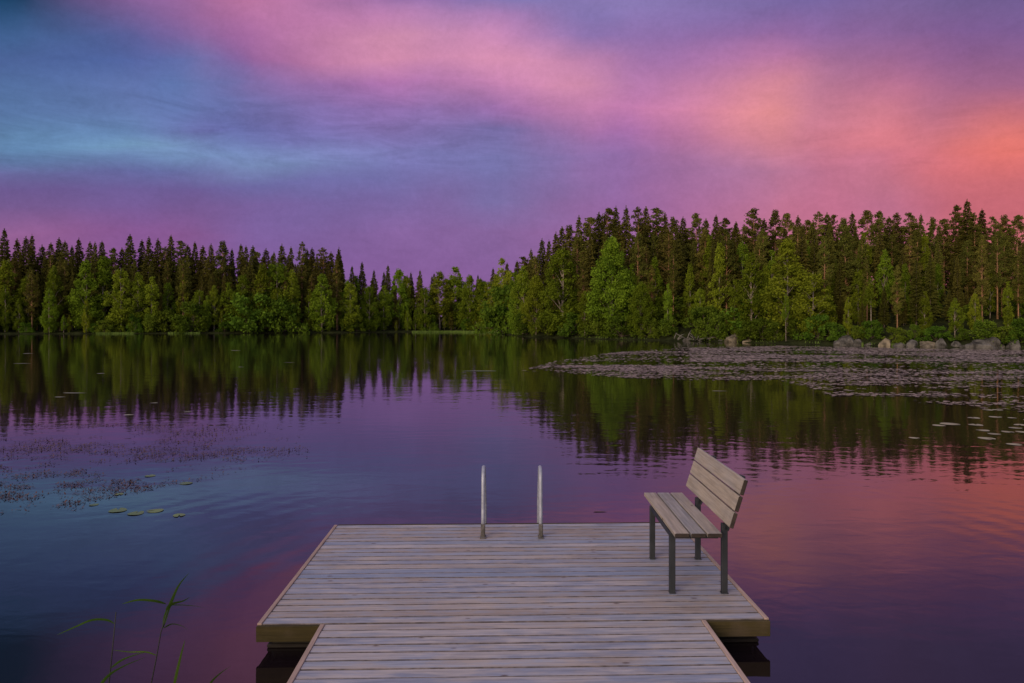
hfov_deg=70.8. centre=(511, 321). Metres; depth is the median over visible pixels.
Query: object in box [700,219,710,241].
spruce tree
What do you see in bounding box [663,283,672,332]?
birch tree
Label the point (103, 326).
shore bush
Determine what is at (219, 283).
pine tree
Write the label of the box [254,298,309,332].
shore bush
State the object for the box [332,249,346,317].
spruce tree
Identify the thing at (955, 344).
boulder
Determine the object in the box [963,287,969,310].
spruce tree
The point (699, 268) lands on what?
spruce tree
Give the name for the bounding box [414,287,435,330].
birch tree
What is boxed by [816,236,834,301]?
pine tree
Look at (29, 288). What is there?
pine tree
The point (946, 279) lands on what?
spruce tree
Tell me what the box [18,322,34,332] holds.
shore bush
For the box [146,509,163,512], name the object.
lily pad
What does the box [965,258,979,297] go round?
pine tree
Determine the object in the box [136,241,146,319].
spruce tree
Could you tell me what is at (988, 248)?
pine tree
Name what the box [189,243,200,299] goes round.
spruce tree
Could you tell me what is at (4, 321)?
birch tree
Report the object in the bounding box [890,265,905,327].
pine tree
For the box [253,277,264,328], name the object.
spruce tree
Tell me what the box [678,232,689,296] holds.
spruce tree
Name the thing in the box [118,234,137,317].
spruce tree
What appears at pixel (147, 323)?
shore bush
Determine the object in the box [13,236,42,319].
spruce tree
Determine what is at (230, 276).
spruce tree
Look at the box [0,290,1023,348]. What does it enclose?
ground
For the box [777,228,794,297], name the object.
spruce tree
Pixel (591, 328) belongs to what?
shore bush
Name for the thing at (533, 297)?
birch tree
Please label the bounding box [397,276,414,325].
birch tree
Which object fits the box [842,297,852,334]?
birch tree
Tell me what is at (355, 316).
birch tree
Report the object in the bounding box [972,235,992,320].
pine tree
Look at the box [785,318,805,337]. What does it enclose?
shore bush
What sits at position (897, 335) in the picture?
shore bush
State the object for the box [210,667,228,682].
reed
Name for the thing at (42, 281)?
spruce tree
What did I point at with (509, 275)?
birch tree
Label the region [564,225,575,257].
pine tree
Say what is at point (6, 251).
spruce tree
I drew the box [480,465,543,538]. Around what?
swim ladder
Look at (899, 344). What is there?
boulder
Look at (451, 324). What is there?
spruce tree
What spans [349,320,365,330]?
shore bush
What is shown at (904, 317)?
spruce tree
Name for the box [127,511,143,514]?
lily pad
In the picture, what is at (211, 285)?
spruce tree
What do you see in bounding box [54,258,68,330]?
spruce tree
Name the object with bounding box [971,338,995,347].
boulder
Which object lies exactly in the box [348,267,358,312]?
spruce tree
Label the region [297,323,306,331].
shore bush
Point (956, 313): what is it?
birch tree
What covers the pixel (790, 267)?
birch tree
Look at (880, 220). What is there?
pine tree
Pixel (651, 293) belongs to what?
pine tree
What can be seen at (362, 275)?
spruce tree
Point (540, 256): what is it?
spruce tree
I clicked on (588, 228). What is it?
pine tree
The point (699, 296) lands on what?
birch tree
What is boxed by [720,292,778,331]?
shore bush
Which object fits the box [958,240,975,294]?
pine tree
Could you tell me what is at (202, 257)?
spruce tree
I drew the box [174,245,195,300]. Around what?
spruce tree
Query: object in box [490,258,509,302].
birch tree
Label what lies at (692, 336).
driftwood
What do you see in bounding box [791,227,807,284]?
pine tree
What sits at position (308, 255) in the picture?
spruce tree
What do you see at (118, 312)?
birch tree
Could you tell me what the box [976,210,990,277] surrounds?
spruce tree
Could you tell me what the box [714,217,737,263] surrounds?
pine tree
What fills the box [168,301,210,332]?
shore bush
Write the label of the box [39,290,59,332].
birch tree
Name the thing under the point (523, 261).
pine tree
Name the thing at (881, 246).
spruce tree
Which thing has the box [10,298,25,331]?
birch tree
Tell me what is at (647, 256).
pine tree
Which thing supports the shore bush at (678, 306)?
on the ground
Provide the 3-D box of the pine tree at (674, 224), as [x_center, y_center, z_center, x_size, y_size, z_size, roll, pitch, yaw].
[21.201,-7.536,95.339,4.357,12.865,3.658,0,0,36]
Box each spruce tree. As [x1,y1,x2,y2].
[0,228,11,293]
[9,238,24,314]
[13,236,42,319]
[27,236,37,275]
[33,244,46,324]
[39,244,57,322]
[39,257,47,325]
[41,242,81,320]
[52,237,63,262]
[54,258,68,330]
[65,256,79,326]
[66,272,75,329]
[67,247,79,288]
[73,239,84,291]
[80,241,95,300]
[89,243,104,298]
[97,242,113,318]
[101,274,112,317]
[104,289,110,316]
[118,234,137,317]
[118,248,125,275]
[123,264,131,327]
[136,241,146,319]
[139,238,158,311]
[144,239,172,310]
[144,259,156,307]
[146,272,154,307]
[148,259,164,307]
[155,275,162,330]
[166,236,177,321]
[171,260,181,313]
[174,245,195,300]
[180,255,192,315]
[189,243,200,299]
[190,245,211,298]
[202,245,220,318]
[205,274,211,328]
[208,272,218,329]
[218,274,228,318]
[225,264,236,304]
[227,250,238,311]
[232,244,246,301]
[240,245,249,271]
[244,273,249,320]
[245,246,258,294]
[246,255,255,299]
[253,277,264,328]
[255,248,270,294]
[268,253,278,287]
[277,246,287,274]
[287,246,294,275]
[293,264,300,320]
[299,249,315,305]
[299,258,317,324]
[300,249,313,318]
[301,287,307,323]
[313,256,325,323]
[323,264,332,323]
[327,253,334,283]
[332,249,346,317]
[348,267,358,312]
[357,263,366,322]
[368,271,380,319]
[380,273,388,308]
[382,266,391,325]
[391,278,397,323]
[391,292,399,326]
[409,273,416,326]
[431,274,438,321]
[447,296,454,329]
[456,276,466,319]
[489,269,494,283]
[504,264,508,308]
[513,262,519,280]
[524,250,533,299]
[533,240,545,311]
[542,241,552,289]
[546,226,574,315]
[551,234,560,303]
[570,216,584,302]
[581,235,595,300]
[589,212,614,303]
[608,208,620,256]
[613,208,631,280]
[636,206,654,269]
[646,237,659,305]
[657,213,671,311]
[658,291,665,317]
[666,226,687,315]
[675,218,690,270]
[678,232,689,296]
[686,242,701,305]
[688,237,703,296]
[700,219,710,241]
[703,263,711,318]
[704,237,717,306]
[706,215,719,287]
[712,232,724,307]
[721,237,743,320]
[725,221,747,290]
[757,218,776,275]
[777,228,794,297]
[789,225,797,297]
[789,227,815,315]
[790,215,805,297]
[808,233,822,312]
[819,213,837,290]
[821,227,836,304]
[832,257,850,321]
[836,297,843,323]
[845,213,858,238]
[850,230,857,296]
[857,300,865,326]
[865,297,877,320]
[871,226,889,311]
[873,216,899,306]
[878,288,890,327]
[889,252,910,315]
[894,304,901,326]
[900,295,909,325]
[907,258,926,324]
[918,215,925,252]
[921,252,943,320]
[933,224,945,281]
[933,243,947,304]
[941,248,950,289]
[941,290,953,321]
[945,201,983,292]
[946,257,958,299]
[948,234,962,285]
[958,288,965,318]
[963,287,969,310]
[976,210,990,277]
[988,228,996,272]
[993,230,1013,284]
[997,296,1015,318]
[1015,241,1023,312]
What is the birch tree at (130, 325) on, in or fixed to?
on the ground
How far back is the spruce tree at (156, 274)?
140.90 m
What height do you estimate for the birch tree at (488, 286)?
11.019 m
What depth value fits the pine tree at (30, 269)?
134.56 m
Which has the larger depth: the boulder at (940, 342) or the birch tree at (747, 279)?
the birch tree at (747, 279)
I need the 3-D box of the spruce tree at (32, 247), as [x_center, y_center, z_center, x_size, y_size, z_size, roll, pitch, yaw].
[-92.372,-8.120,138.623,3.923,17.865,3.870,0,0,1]
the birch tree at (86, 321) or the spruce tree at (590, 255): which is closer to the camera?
the spruce tree at (590, 255)
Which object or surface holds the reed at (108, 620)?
in the lake water
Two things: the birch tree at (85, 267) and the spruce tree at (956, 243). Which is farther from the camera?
the birch tree at (85, 267)
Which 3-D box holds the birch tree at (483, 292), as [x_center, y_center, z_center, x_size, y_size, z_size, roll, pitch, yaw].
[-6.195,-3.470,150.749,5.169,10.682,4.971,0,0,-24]
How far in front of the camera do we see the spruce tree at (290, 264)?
148.34 m
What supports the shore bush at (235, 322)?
on the ground
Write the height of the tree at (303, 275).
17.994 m
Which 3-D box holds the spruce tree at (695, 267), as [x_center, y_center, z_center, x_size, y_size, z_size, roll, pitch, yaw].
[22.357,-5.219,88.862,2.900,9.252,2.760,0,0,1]
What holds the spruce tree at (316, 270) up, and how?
on the ground
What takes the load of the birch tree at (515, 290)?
on the ground
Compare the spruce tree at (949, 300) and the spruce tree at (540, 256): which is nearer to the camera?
the spruce tree at (949, 300)
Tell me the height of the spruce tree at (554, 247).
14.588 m
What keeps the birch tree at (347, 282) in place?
on the ground
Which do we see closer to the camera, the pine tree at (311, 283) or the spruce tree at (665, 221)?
the spruce tree at (665, 221)
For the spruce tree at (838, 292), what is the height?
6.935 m
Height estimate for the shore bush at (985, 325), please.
2.125 m
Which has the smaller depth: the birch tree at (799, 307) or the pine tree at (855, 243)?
the birch tree at (799, 307)
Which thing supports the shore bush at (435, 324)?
on the ground
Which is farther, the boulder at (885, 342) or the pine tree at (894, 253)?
the pine tree at (894, 253)
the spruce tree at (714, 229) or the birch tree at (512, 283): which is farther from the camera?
the birch tree at (512, 283)
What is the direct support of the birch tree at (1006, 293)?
on the ground
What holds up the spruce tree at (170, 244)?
on the ground
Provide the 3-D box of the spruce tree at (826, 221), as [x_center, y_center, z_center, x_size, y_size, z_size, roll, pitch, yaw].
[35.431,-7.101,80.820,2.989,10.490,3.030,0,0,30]
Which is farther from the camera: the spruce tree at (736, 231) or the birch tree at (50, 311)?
the birch tree at (50, 311)
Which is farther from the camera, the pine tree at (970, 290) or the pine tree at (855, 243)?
the pine tree at (855, 243)
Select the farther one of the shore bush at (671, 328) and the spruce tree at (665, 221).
the spruce tree at (665, 221)
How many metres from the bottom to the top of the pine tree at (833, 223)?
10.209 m
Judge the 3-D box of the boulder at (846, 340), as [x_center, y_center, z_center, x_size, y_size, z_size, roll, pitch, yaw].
[30.092,2.293,64.960,1.630,2.234,1.322,0,0,16]
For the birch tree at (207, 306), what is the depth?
134.34 m
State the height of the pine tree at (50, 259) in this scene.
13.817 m
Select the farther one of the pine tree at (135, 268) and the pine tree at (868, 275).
the pine tree at (135, 268)
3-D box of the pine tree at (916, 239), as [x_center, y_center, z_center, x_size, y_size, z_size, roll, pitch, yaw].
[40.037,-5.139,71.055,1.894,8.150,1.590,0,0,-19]
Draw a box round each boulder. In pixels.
[724,335,738,341]
[838,335,853,344]
[853,339,861,344]
[878,338,889,345]
[893,342,905,345]
[906,340,917,346]
[919,341,934,346]
[935,338,946,346]
[951,341,960,346]
[965,343,972,347]
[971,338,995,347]
[985,337,1001,347]
[1005,339,1020,348]
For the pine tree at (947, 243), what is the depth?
76.97 m
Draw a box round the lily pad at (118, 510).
[108,508,126,511]
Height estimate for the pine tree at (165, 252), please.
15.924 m
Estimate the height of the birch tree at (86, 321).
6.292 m
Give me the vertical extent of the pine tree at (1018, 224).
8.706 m
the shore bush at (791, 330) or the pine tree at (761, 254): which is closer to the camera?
the shore bush at (791, 330)
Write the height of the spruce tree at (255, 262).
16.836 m
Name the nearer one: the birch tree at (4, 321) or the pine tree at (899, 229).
the pine tree at (899, 229)
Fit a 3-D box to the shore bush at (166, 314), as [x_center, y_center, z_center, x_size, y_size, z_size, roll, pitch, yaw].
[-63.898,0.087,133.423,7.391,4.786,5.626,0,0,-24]
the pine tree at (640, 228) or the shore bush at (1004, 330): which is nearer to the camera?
the shore bush at (1004, 330)
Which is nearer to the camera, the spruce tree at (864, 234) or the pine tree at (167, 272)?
the spruce tree at (864, 234)
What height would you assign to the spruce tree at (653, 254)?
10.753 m
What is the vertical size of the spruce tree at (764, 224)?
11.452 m
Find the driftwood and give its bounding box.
[674,331,713,340]
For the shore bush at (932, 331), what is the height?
1.527 m
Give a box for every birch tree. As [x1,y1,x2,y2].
[0,259,19,326]
[0,284,10,331]
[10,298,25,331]
[13,275,42,329]
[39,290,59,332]
[42,265,71,325]
[60,315,68,332]
[68,259,106,330]
[72,292,81,329]
[81,299,92,332]
[85,256,122,322]
[101,268,134,331]
[121,272,150,328]
[126,307,135,331]
[143,277,160,330]
[159,282,177,329]
[175,270,190,322]
[189,289,210,330]
[202,295,211,331]
[206,285,221,330]
[218,310,225,329]
[220,282,234,325]
[228,274,259,330]
[249,263,271,329]
[256,262,302,330]
[267,286,286,330]
[278,269,300,330]
[302,289,314,328]
[304,273,337,331]
[332,286,345,328]
[338,282,362,331]
[342,279,353,317]
[351,276,361,313]
[359,285,380,330]
[361,290,378,322]
[377,285,391,329]
[385,268,411,328]
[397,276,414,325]
[404,310,411,330]
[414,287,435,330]
[425,272,456,329]
[442,266,466,328]
[442,317,446,328]
[457,274,478,330]
[470,278,484,329]
[471,280,488,324]
[476,281,493,330]
[486,274,502,321]
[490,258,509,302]
[497,269,515,330]
[505,286,524,334]
[507,272,520,332]
[510,265,531,333]
[519,274,547,334]
[536,248,581,333]
[585,234,636,336]
[625,281,658,335]
[646,256,664,324]
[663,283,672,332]
[681,263,696,324]
[692,288,708,328]
[698,233,713,306]
[704,241,730,328]
[734,240,750,305]
[737,251,769,321]
[754,263,772,318]
[760,238,815,332]
[767,250,778,304]
[782,293,790,328]
[790,272,836,335]
[821,285,837,321]
[830,263,836,314]
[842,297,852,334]
[849,269,866,322]
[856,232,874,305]
[862,278,877,327]
[874,249,895,304]
[894,263,912,324]
[917,291,932,336]
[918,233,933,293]
[931,263,944,310]
[947,299,966,337]
[967,292,983,330]
[983,272,996,317]
[1001,281,1014,326]
[1010,263,1023,315]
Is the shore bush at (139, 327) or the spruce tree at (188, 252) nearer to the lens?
the shore bush at (139, 327)
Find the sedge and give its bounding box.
[96,330,1004,346]
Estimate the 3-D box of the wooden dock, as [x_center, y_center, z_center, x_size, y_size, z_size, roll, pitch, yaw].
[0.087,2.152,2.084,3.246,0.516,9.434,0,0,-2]
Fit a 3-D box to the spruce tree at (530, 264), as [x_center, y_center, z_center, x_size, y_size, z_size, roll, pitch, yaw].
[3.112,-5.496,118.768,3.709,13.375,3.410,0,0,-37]
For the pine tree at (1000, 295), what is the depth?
64.29 m
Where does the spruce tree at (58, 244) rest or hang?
on the ground
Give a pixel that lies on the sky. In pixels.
(429, 137)
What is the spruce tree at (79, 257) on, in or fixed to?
on the ground
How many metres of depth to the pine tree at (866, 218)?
80.76 m
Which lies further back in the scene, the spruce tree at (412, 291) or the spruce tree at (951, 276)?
the spruce tree at (412, 291)
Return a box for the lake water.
[0,332,1023,682]
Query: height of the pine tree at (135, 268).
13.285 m
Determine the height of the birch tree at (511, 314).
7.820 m
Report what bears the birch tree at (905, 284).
on the ground
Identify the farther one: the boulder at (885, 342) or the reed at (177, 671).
the boulder at (885, 342)
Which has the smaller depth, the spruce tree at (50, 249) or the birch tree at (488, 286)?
the spruce tree at (50, 249)
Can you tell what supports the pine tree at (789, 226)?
on the ground
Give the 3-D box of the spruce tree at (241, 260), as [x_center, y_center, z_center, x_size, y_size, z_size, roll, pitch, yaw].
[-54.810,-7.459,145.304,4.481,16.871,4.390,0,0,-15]
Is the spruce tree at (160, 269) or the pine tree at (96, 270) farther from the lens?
the spruce tree at (160, 269)
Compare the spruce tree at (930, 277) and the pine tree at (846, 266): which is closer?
the spruce tree at (930, 277)
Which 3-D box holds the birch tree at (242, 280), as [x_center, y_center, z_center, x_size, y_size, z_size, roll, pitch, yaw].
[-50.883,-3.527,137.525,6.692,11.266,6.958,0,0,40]
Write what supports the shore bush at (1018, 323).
on the ground
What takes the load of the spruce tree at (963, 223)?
on the ground
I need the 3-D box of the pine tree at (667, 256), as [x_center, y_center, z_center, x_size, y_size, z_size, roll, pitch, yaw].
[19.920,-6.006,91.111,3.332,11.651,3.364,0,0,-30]
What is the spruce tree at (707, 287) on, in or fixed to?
on the ground
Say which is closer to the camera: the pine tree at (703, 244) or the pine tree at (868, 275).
the pine tree at (868, 275)
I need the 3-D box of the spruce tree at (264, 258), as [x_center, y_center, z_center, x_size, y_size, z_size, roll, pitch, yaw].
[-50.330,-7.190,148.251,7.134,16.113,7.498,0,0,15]
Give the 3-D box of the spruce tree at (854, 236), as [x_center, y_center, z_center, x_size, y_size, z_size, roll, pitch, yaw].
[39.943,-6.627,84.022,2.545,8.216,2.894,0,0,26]
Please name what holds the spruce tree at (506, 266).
on the ground
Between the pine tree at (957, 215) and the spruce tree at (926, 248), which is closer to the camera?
the spruce tree at (926, 248)
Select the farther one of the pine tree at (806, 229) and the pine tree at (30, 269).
the pine tree at (30, 269)
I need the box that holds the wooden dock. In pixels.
[256,522,769,682]
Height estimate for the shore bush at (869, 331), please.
2.002 m
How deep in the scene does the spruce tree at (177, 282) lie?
139.52 m
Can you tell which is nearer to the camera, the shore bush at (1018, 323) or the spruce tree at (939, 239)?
the shore bush at (1018, 323)
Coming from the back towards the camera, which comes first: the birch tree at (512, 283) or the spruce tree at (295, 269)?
the spruce tree at (295, 269)
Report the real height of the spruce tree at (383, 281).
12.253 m
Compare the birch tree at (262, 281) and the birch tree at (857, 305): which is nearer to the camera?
the birch tree at (857, 305)
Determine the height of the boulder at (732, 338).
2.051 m
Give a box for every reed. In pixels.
[60,612,144,682]
[101,657,144,682]
[115,573,202,682]
[173,641,184,682]
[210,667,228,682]
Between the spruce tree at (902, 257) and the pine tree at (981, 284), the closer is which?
the pine tree at (981, 284)
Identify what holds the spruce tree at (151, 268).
on the ground
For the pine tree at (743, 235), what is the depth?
92.91 m
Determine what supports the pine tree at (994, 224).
on the ground
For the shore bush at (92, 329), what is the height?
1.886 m
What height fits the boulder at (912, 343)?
1.355 m
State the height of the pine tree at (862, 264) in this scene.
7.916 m
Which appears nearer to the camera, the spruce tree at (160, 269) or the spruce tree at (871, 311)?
the spruce tree at (871, 311)
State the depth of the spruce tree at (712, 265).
83.06 m
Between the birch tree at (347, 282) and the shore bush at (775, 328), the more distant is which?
the birch tree at (347, 282)
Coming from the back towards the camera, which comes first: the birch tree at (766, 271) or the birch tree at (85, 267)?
the birch tree at (85, 267)
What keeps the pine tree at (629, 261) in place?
on the ground
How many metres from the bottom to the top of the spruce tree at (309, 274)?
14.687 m
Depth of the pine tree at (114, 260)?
142.77 m
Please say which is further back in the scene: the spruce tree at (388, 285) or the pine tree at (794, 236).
the spruce tree at (388, 285)
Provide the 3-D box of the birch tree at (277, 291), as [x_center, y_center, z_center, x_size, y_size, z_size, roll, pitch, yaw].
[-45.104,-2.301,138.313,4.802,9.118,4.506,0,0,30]
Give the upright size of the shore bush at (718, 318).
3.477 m
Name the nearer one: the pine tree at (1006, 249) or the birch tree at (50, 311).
the pine tree at (1006, 249)
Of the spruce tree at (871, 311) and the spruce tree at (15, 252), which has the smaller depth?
the spruce tree at (871, 311)
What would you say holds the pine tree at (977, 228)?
on the ground
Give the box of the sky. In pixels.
[0,0,1023,316]
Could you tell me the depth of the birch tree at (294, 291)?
138.79 m
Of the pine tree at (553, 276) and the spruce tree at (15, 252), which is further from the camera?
the spruce tree at (15, 252)
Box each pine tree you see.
[2,268,13,304]
[10,257,21,325]
[23,270,40,326]
[24,266,36,301]
[33,272,42,329]
[43,256,54,306]
[54,260,75,320]
[88,262,101,327]
[104,248,122,295]
[128,260,139,310]
[160,246,175,282]
[162,261,173,304]
[169,240,197,295]
[175,260,190,314]
[211,240,236,303]
[215,273,221,321]
[254,252,261,269]
[281,274,289,320]
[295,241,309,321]
[304,274,316,329]
[312,247,334,326]
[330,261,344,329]
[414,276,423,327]
[517,256,528,297]
[527,257,541,311]
[547,260,559,310]
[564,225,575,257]
[567,237,590,311]
[577,255,591,317]
[578,217,601,269]
[597,208,615,250]
[599,236,611,306]
[612,225,626,274]
[623,251,636,298]
[627,206,650,307]
[629,232,648,284]
[641,246,650,286]
[644,207,671,257]
[647,265,657,304]
[655,231,661,270]
[657,229,680,293]
[658,216,688,289]
[667,251,681,326]
[684,213,703,264]
[684,230,698,273]
[694,227,709,295]
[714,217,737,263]
[715,228,738,327]
[736,208,767,265]
[740,224,747,251]
[749,235,768,292]
[755,229,770,288]
[766,210,785,254]
[775,213,797,277]
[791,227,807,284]
[796,220,819,276]
[808,211,830,263]
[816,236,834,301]
[828,215,840,258]
[832,229,859,321]
[834,217,854,279]
[849,237,865,310]
[851,210,878,265]
[855,236,869,288]
[861,261,872,320]
[867,210,892,306]
[883,212,908,256]
[886,235,900,309]
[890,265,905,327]
[894,212,928,281]
[899,226,922,296]
[900,239,923,294]
[907,229,924,291]
[920,217,944,275]
[936,219,953,293]
[942,204,965,261]
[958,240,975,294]
[963,212,987,288]
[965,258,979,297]
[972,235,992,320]
[977,234,993,274]
[986,216,1006,269]
[988,231,1009,318]
[992,256,1010,316]
[993,233,1014,305]
[995,214,1016,273]
[1006,215,1023,277]
[1011,257,1023,317]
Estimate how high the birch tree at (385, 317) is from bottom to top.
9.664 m
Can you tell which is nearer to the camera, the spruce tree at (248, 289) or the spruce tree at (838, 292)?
the spruce tree at (838, 292)
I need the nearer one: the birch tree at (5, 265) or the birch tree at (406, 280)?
the birch tree at (5, 265)
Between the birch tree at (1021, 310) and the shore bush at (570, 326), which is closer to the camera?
the birch tree at (1021, 310)
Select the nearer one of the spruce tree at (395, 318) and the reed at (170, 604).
the reed at (170, 604)
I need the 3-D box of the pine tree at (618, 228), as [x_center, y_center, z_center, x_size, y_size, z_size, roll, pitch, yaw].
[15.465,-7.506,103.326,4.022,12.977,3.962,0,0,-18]
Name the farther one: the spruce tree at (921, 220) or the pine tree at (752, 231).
the pine tree at (752, 231)
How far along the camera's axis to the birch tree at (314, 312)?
139.19 m
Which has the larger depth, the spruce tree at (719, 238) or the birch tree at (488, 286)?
the birch tree at (488, 286)
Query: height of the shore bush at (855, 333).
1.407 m
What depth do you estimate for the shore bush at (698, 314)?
79.12 m
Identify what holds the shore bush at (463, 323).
on the ground
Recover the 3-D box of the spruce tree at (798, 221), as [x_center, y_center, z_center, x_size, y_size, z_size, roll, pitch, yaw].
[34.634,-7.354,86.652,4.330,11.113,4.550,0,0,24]
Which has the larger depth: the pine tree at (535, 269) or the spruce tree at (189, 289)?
the spruce tree at (189, 289)
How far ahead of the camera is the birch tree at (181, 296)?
135.60 m
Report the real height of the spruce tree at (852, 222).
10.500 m
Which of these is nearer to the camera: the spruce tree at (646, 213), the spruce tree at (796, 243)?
the spruce tree at (796, 243)
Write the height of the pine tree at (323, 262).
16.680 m
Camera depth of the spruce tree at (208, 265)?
144.75 m
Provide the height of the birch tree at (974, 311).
3.556 m
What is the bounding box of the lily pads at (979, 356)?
[523,346,1023,411]
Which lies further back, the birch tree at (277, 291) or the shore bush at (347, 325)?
the shore bush at (347, 325)
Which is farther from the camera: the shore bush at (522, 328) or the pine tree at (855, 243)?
the shore bush at (522, 328)
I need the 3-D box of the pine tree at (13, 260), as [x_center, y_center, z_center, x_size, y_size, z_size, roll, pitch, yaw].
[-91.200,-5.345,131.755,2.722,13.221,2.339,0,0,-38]
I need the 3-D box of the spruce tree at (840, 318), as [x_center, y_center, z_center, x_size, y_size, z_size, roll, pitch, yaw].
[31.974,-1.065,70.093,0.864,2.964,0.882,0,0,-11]
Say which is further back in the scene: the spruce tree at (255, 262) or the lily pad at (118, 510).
the spruce tree at (255, 262)
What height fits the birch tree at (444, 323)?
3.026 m
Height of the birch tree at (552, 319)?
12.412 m
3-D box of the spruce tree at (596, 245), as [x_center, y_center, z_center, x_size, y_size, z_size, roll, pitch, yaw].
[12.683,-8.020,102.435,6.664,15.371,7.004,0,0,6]
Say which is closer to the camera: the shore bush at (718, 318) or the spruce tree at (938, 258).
the spruce tree at (938, 258)
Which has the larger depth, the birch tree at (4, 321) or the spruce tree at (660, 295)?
the birch tree at (4, 321)
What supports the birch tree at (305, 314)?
on the ground
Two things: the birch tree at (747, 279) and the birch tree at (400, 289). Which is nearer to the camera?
the birch tree at (747, 279)
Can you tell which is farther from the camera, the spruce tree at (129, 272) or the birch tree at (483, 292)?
the birch tree at (483, 292)
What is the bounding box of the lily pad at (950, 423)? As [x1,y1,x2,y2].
[940,423,960,424]
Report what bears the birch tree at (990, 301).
on the ground
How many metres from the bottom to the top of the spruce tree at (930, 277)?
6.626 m
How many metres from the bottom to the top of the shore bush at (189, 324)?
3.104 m
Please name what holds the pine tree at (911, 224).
on the ground
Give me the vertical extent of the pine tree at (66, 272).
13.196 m
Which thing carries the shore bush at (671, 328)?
on the ground
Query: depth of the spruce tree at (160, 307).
133.93 m
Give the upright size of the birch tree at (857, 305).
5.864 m
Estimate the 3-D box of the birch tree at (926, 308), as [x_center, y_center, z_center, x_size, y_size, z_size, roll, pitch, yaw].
[35.809,-0.654,62.352,1.047,4.072,1.227,0,0,-14]
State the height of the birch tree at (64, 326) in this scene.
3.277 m
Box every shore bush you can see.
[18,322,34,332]
[86,323,99,332]
[93,319,114,332]
[125,313,143,332]
[141,313,159,331]
[146,310,185,332]
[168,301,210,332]
[180,317,193,331]
[217,291,273,331]
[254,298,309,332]
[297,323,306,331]
[342,318,354,329]
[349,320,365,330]
[421,314,439,330]
[460,318,472,330]
[471,284,526,334]
[487,305,510,334]
[511,313,538,335]
[529,309,557,335]
[553,311,587,336]
[578,312,610,337]
[602,316,637,337]
[638,318,659,339]
[653,293,698,323]
[657,318,679,336]
[681,305,722,337]
[699,311,733,340]
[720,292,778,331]
[734,320,761,341]
[737,317,784,341]
[765,321,786,340]
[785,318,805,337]
[793,313,839,340]
[817,322,846,340]
[851,325,865,338]
[858,320,883,339]
[882,327,908,343]
[906,324,922,339]
[915,326,955,340]
[954,328,970,340]
[961,304,989,320]
[968,319,998,339]
[987,325,1021,343]
[988,291,1012,313]
[1001,316,1023,344]
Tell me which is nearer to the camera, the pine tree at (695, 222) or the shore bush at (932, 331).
the shore bush at (932, 331)
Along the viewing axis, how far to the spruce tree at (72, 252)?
137.91 m
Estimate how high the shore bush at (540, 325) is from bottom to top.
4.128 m
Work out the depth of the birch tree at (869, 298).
66.00 m
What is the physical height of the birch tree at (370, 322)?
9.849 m
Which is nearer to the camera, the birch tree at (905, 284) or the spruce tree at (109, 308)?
the birch tree at (905, 284)
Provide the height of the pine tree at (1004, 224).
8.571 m
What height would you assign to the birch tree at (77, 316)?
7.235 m
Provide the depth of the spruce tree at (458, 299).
159.21 m
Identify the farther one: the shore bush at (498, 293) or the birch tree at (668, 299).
the shore bush at (498, 293)
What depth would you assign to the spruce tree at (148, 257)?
140.51 m
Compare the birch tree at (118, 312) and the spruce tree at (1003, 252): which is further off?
the birch tree at (118, 312)
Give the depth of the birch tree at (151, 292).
132.01 m
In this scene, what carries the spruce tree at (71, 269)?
on the ground
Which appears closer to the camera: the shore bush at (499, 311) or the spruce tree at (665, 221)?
the spruce tree at (665, 221)
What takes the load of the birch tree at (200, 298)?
on the ground
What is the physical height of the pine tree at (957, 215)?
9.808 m
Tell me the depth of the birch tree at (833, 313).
69.08 m
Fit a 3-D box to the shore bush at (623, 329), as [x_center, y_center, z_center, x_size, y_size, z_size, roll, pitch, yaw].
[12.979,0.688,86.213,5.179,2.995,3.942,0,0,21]
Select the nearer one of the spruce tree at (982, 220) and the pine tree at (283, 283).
the spruce tree at (982, 220)
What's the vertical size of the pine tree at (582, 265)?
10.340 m
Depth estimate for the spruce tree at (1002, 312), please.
63.06 m
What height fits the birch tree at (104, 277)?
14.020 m
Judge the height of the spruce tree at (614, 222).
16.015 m
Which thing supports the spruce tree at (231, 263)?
on the ground
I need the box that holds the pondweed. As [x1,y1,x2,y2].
[0,422,307,512]
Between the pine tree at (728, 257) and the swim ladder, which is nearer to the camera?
the swim ladder
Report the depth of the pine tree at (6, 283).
128.25 m
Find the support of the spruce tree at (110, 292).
on the ground
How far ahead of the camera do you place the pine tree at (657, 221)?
103.64 m
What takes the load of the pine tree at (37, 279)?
on the ground
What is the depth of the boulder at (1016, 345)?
56.66 m
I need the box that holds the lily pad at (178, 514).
[173,513,184,516]
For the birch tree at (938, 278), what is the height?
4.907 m
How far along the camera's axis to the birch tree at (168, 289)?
135.67 m
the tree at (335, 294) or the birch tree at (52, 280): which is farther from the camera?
the tree at (335, 294)
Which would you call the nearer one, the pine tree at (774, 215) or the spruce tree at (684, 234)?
the pine tree at (774, 215)
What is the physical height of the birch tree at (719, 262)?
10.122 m
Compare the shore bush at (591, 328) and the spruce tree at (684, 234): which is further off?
the spruce tree at (684, 234)
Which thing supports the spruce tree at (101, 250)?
on the ground
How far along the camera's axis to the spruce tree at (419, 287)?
155.43 m
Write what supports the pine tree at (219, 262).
on the ground
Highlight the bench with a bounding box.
[644,448,747,593]
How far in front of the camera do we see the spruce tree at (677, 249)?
87.78 m
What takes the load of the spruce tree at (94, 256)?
on the ground
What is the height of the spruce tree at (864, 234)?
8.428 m
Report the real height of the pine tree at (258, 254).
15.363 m
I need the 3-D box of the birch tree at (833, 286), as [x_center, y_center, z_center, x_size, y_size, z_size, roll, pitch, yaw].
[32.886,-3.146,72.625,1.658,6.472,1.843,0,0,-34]
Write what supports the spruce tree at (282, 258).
on the ground
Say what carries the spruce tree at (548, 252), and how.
on the ground
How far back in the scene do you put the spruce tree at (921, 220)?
80.87 m
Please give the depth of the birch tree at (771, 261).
77.72 m

